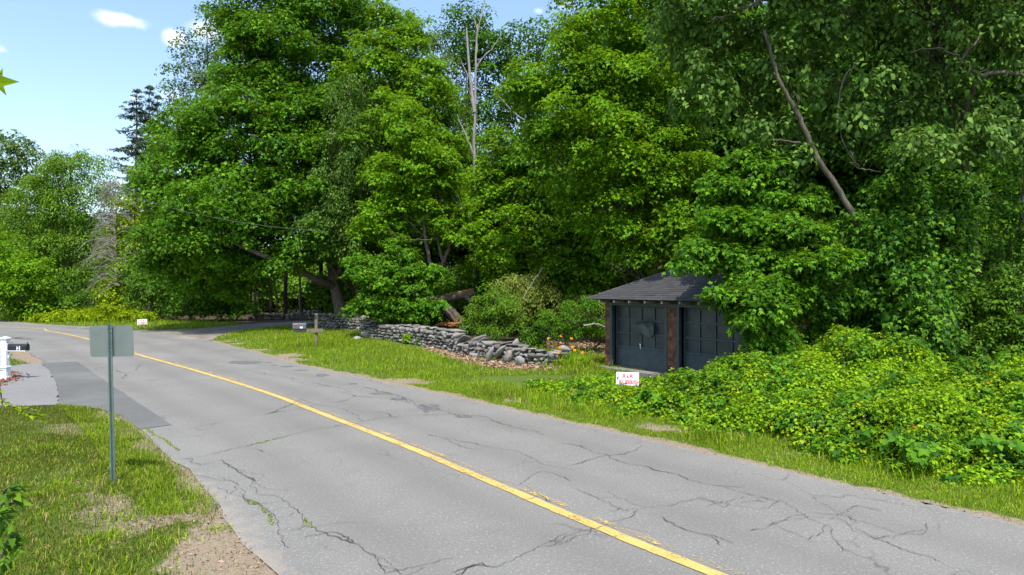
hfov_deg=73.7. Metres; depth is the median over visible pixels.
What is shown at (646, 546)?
road marking
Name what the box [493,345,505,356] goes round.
fallen slab
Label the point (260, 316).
stone wall
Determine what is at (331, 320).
stone wall
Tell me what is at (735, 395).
vine stems
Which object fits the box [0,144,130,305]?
locust tree
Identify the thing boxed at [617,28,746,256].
woodland tree
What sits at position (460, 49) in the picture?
ash tree
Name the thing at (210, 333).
gravel driveway
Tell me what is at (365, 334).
boulder
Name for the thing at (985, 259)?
woodland bush
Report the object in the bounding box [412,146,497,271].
woodland tree
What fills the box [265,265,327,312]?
sunlit bush
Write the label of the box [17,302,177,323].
roadside weeds
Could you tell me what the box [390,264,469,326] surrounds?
woodland bush
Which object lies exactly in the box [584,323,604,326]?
fallen branch
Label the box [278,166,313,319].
woodland tree
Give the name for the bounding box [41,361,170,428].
driveway apron
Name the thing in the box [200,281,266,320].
roadside shrub
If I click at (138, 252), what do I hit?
skyline tree
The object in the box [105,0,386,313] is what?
maple tree
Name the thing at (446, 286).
woodland bush
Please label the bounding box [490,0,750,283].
maple tree
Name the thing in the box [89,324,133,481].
traffic sign
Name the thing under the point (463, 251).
woodland tree
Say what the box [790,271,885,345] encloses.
shaded shrub
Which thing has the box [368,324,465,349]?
stone wall
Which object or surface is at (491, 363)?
leaf litter
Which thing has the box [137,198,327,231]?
utility cable
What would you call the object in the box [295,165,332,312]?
woodland tree
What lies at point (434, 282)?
woodland bush
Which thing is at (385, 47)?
maple tree
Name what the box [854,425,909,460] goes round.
broadleaf weed
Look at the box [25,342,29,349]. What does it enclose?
box door
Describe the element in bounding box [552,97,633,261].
woodland tree
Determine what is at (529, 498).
road cracks
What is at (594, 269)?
young maple
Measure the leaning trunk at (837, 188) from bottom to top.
10.426 m
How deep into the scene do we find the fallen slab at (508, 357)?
25.27 m
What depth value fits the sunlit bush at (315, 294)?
77.06 m
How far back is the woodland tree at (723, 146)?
35.78 m
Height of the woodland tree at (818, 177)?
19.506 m
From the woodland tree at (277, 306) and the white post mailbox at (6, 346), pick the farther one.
the woodland tree at (277, 306)
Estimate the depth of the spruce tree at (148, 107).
81.70 m
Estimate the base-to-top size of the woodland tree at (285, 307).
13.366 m
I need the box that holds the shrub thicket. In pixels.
[952,257,1023,366]
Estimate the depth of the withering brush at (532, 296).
34.97 m
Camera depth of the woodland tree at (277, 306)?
59.94 m
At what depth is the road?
9.99 m
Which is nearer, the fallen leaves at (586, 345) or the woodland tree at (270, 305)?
the fallen leaves at (586, 345)
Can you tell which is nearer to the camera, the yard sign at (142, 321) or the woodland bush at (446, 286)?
the woodland bush at (446, 286)
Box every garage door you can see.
[614,305,666,373]
[684,307,744,372]
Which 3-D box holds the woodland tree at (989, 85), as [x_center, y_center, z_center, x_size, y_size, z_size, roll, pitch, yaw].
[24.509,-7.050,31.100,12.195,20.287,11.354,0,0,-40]
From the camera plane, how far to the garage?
22.01 m
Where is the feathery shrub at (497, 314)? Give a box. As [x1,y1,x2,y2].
[457,282,534,340]
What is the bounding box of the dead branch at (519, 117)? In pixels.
[498,95,570,156]
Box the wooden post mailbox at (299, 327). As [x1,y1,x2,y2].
[293,313,323,345]
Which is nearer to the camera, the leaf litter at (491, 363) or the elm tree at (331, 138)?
the leaf litter at (491, 363)
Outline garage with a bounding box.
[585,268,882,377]
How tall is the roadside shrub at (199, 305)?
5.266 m
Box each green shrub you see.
[517,326,555,349]
[529,294,604,351]
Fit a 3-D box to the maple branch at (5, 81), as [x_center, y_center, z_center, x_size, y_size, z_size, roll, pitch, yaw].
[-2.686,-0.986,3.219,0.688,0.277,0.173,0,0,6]
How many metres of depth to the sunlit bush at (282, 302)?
76.51 m
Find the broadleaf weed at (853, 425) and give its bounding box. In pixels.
[808,413,865,442]
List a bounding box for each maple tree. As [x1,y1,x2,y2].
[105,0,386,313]
[326,0,476,323]
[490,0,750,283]
[658,142,875,360]
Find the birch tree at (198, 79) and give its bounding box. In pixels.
[146,23,232,313]
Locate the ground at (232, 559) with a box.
[0,289,1023,574]
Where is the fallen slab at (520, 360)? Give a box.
[515,356,524,364]
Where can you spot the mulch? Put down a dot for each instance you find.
(11, 378)
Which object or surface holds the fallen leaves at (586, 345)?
on the ground at (232, 559)
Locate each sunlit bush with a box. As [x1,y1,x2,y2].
[208,284,261,307]
[230,267,298,312]
[259,271,310,311]
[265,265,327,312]
[302,264,338,310]
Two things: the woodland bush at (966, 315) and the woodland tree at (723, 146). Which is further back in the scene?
the woodland tree at (723, 146)
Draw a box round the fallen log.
[435,288,474,302]
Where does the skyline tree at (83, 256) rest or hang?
on the ground at (232, 559)
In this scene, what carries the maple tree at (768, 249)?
on the ground at (232, 559)
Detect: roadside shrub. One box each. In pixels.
[12,271,87,313]
[53,276,123,312]
[117,270,193,319]
[146,267,226,320]
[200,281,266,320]
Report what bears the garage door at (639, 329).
in the garage
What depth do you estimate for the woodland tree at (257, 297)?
59.88 m
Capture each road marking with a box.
[13,327,726,574]
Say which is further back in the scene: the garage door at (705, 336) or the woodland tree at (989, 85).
the woodland tree at (989, 85)
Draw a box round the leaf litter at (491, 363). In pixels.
[420,345,561,370]
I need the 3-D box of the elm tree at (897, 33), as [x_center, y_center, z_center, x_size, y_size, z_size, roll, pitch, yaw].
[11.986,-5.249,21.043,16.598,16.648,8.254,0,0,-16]
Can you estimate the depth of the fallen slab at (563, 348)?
25.00 m
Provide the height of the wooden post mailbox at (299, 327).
1.720 m
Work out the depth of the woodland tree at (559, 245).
51.01 m
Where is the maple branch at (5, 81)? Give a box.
[0,68,18,94]
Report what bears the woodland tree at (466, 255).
on the ground at (232, 559)
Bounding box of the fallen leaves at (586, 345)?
[542,338,604,353]
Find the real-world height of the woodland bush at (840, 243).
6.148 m
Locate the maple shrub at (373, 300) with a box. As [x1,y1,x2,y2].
[336,231,450,328]
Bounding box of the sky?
[0,0,766,288]
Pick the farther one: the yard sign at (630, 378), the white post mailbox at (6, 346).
the white post mailbox at (6, 346)
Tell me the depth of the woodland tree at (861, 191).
32.12 m
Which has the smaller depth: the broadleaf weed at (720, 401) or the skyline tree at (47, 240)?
the broadleaf weed at (720, 401)
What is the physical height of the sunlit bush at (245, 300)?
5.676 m
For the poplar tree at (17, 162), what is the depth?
83.91 m
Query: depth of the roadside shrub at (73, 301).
62.21 m
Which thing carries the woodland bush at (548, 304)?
on the ground at (232, 559)
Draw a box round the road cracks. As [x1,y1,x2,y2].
[96,362,937,574]
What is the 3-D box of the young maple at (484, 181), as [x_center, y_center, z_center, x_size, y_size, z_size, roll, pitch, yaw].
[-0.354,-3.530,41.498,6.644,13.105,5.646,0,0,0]
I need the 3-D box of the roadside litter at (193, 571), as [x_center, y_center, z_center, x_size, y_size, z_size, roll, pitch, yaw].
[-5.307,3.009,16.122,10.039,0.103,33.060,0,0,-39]
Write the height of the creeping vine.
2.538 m
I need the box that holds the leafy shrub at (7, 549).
[0,483,32,574]
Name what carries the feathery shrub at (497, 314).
on the ground at (232, 559)
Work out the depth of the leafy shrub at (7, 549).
3.06 m
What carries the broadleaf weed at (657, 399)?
on the ground at (232, 559)
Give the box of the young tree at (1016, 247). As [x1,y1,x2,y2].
[973,146,1023,355]
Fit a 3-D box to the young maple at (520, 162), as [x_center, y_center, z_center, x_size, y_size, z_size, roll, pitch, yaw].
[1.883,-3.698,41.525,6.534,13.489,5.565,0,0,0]
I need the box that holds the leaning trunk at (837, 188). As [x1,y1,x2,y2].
[763,30,888,331]
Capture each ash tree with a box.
[420,30,478,153]
[428,0,522,167]
[471,15,566,146]
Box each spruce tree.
[89,88,174,309]
[120,84,169,310]
[128,95,170,306]
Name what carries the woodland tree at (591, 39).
on the ground at (232, 559)
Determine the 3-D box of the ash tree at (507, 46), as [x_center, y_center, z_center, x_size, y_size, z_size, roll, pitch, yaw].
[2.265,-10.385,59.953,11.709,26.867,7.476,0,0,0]
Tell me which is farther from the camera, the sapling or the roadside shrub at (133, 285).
the roadside shrub at (133, 285)
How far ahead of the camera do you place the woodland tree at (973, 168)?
28.96 m
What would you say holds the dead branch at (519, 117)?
attached to the young maple at (520, 162)
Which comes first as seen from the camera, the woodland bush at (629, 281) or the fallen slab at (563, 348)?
the fallen slab at (563, 348)
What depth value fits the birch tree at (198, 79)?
72.37 m
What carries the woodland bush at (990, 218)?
on the ground at (232, 559)
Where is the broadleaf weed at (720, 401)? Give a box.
[716,398,740,411]
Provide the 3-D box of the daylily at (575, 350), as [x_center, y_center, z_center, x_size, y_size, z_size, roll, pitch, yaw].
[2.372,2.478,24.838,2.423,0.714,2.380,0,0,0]
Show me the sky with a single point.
(74, 63)
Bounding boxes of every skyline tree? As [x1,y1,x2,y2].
[0,204,32,277]
[25,214,77,292]
[59,214,109,305]
[116,226,151,295]
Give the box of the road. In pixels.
[0,321,1023,574]
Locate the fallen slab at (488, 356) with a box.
[485,347,493,361]
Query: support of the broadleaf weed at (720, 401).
on the ground at (232, 559)
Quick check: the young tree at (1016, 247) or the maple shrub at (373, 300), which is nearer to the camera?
the young tree at (1016, 247)
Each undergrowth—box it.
[523,323,1023,488]
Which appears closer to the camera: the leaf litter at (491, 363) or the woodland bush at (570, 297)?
the leaf litter at (491, 363)
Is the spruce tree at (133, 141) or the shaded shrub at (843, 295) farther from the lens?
the spruce tree at (133, 141)
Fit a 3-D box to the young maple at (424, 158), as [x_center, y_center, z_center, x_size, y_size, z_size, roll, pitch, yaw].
[-4.390,-3.831,38.748,10.484,13.619,4.983,0,0,0]
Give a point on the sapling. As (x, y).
(406, 337)
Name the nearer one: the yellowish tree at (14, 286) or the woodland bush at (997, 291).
the woodland bush at (997, 291)
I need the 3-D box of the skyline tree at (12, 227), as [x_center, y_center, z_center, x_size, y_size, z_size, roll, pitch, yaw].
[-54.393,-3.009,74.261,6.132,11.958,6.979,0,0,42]
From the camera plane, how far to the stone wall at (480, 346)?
26.45 m
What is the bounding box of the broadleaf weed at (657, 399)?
[636,388,667,407]
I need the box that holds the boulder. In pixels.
[361,330,374,337]
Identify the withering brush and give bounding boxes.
[489,268,593,331]
[561,292,604,347]
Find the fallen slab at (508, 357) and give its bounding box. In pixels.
[503,350,516,361]
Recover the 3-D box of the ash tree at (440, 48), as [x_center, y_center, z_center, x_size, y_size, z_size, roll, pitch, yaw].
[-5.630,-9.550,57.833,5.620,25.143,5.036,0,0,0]
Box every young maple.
[342,99,526,324]
[456,122,560,330]
[489,120,591,331]
[527,202,619,331]
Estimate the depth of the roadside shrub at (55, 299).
64.16 m
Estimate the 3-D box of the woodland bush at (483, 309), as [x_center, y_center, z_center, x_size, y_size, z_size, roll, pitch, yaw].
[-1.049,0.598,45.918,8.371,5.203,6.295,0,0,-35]
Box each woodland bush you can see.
[304,264,381,323]
[328,254,420,324]
[378,262,444,327]
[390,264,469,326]
[424,264,511,331]
[447,264,528,326]
[481,260,593,330]
[534,262,602,328]
[573,261,624,322]
[600,259,648,320]
[609,247,682,287]
[805,200,876,253]
[819,222,856,276]
[846,203,1023,277]
[926,179,1019,261]
[952,267,1015,362]
[956,273,1010,356]
[966,205,1023,355]
[971,262,1023,363]
[981,200,1018,258]
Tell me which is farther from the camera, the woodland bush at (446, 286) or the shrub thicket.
the woodland bush at (446, 286)
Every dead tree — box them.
[74,179,144,306]
[457,0,501,331]
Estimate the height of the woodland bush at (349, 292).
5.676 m
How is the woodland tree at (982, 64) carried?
on the ground at (232, 559)
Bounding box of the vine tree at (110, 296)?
[88,166,155,312]
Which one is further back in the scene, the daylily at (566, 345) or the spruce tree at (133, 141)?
the spruce tree at (133, 141)
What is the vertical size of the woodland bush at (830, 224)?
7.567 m
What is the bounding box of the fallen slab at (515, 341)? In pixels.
[510,338,519,346]
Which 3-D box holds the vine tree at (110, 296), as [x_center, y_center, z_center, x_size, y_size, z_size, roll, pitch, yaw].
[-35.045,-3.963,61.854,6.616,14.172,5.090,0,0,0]
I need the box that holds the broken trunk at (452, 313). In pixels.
[426,296,463,328]
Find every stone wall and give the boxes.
[248,309,317,319]
[314,312,376,331]
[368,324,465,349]
[443,333,569,364]
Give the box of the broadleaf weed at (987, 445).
[966,432,1023,463]
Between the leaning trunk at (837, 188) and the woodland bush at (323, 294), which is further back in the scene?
the woodland bush at (323, 294)
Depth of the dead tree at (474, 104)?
42.45 m
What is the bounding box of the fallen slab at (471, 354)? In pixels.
[469,352,477,357]
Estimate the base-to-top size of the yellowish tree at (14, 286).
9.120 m
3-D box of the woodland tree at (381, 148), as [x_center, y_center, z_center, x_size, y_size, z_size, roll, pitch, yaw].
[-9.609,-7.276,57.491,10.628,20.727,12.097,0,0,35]
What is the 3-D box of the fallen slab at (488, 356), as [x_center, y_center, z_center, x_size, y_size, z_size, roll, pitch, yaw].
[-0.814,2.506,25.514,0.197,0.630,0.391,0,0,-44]
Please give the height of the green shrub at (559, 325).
2.732 m
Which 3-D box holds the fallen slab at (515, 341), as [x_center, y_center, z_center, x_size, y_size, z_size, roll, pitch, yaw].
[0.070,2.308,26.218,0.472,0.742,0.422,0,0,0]
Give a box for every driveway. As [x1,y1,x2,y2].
[0,363,58,406]
[136,321,314,340]
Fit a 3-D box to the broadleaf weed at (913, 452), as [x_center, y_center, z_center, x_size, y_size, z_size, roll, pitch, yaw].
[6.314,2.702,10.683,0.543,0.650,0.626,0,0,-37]
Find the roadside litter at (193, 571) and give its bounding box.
[53,351,980,573]
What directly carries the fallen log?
on the broken trunk at (452, 313)
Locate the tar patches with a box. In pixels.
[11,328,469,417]
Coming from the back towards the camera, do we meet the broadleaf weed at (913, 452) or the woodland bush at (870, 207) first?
the woodland bush at (870, 207)
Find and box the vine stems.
[561,361,920,420]
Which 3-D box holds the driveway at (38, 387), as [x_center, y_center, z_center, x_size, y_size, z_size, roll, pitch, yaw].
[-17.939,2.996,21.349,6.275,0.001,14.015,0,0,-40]
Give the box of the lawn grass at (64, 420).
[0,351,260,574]
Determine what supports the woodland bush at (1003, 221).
on the ground at (232, 559)
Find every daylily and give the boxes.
[532,335,598,354]
[541,346,593,367]
[560,346,601,362]
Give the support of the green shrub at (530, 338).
on the ground at (232, 559)
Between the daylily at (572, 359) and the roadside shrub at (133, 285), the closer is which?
the daylily at (572, 359)
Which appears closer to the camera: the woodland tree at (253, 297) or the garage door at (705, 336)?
the garage door at (705, 336)
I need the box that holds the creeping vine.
[0,370,45,422]
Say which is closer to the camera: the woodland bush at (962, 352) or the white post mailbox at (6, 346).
the white post mailbox at (6, 346)
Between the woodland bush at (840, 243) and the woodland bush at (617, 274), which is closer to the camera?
the woodland bush at (840, 243)
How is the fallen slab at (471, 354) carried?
on the ground at (232, 559)
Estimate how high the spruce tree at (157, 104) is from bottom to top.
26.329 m
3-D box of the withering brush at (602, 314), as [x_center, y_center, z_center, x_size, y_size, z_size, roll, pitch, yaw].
[3.505,1.618,30.031,2.763,2.851,2.023,0,0,25]
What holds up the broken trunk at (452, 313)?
on the ground at (232, 559)
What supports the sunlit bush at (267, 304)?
on the ground at (232, 559)
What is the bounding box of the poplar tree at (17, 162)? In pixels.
[0,129,60,307]
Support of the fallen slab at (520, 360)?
on the ground at (232, 559)
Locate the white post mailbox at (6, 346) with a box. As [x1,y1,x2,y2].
[0,336,29,378]
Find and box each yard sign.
[137,319,147,324]
[616,372,639,386]
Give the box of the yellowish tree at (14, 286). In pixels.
[0,228,62,321]
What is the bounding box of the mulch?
[0,370,29,385]
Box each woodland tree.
[241,189,260,317]
[243,189,273,313]
[253,184,290,317]
[259,186,288,319]
[269,199,289,316]
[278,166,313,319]
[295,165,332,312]
[356,77,450,257]
[372,154,467,266]
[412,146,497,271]
[452,142,546,269]
[497,140,587,262]
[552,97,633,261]
[555,0,684,259]
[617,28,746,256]
[660,0,836,241]
[715,0,936,229]
[763,0,1023,216]
[827,7,1023,219]
[885,0,1023,203]
[933,0,1023,210]
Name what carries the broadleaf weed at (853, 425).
on the ground at (232, 559)
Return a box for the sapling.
[401,332,414,343]
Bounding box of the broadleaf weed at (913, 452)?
[898,439,943,475]
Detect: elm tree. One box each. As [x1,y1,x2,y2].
[289,67,393,315]
[642,0,1023,349]
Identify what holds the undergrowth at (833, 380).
on the ground at (232, 559)
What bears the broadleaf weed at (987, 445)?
on the ground at (232, 559)
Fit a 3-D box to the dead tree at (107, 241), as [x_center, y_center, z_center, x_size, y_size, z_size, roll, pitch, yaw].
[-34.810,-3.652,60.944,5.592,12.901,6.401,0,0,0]
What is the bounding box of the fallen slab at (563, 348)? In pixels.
[560,345,570,351]

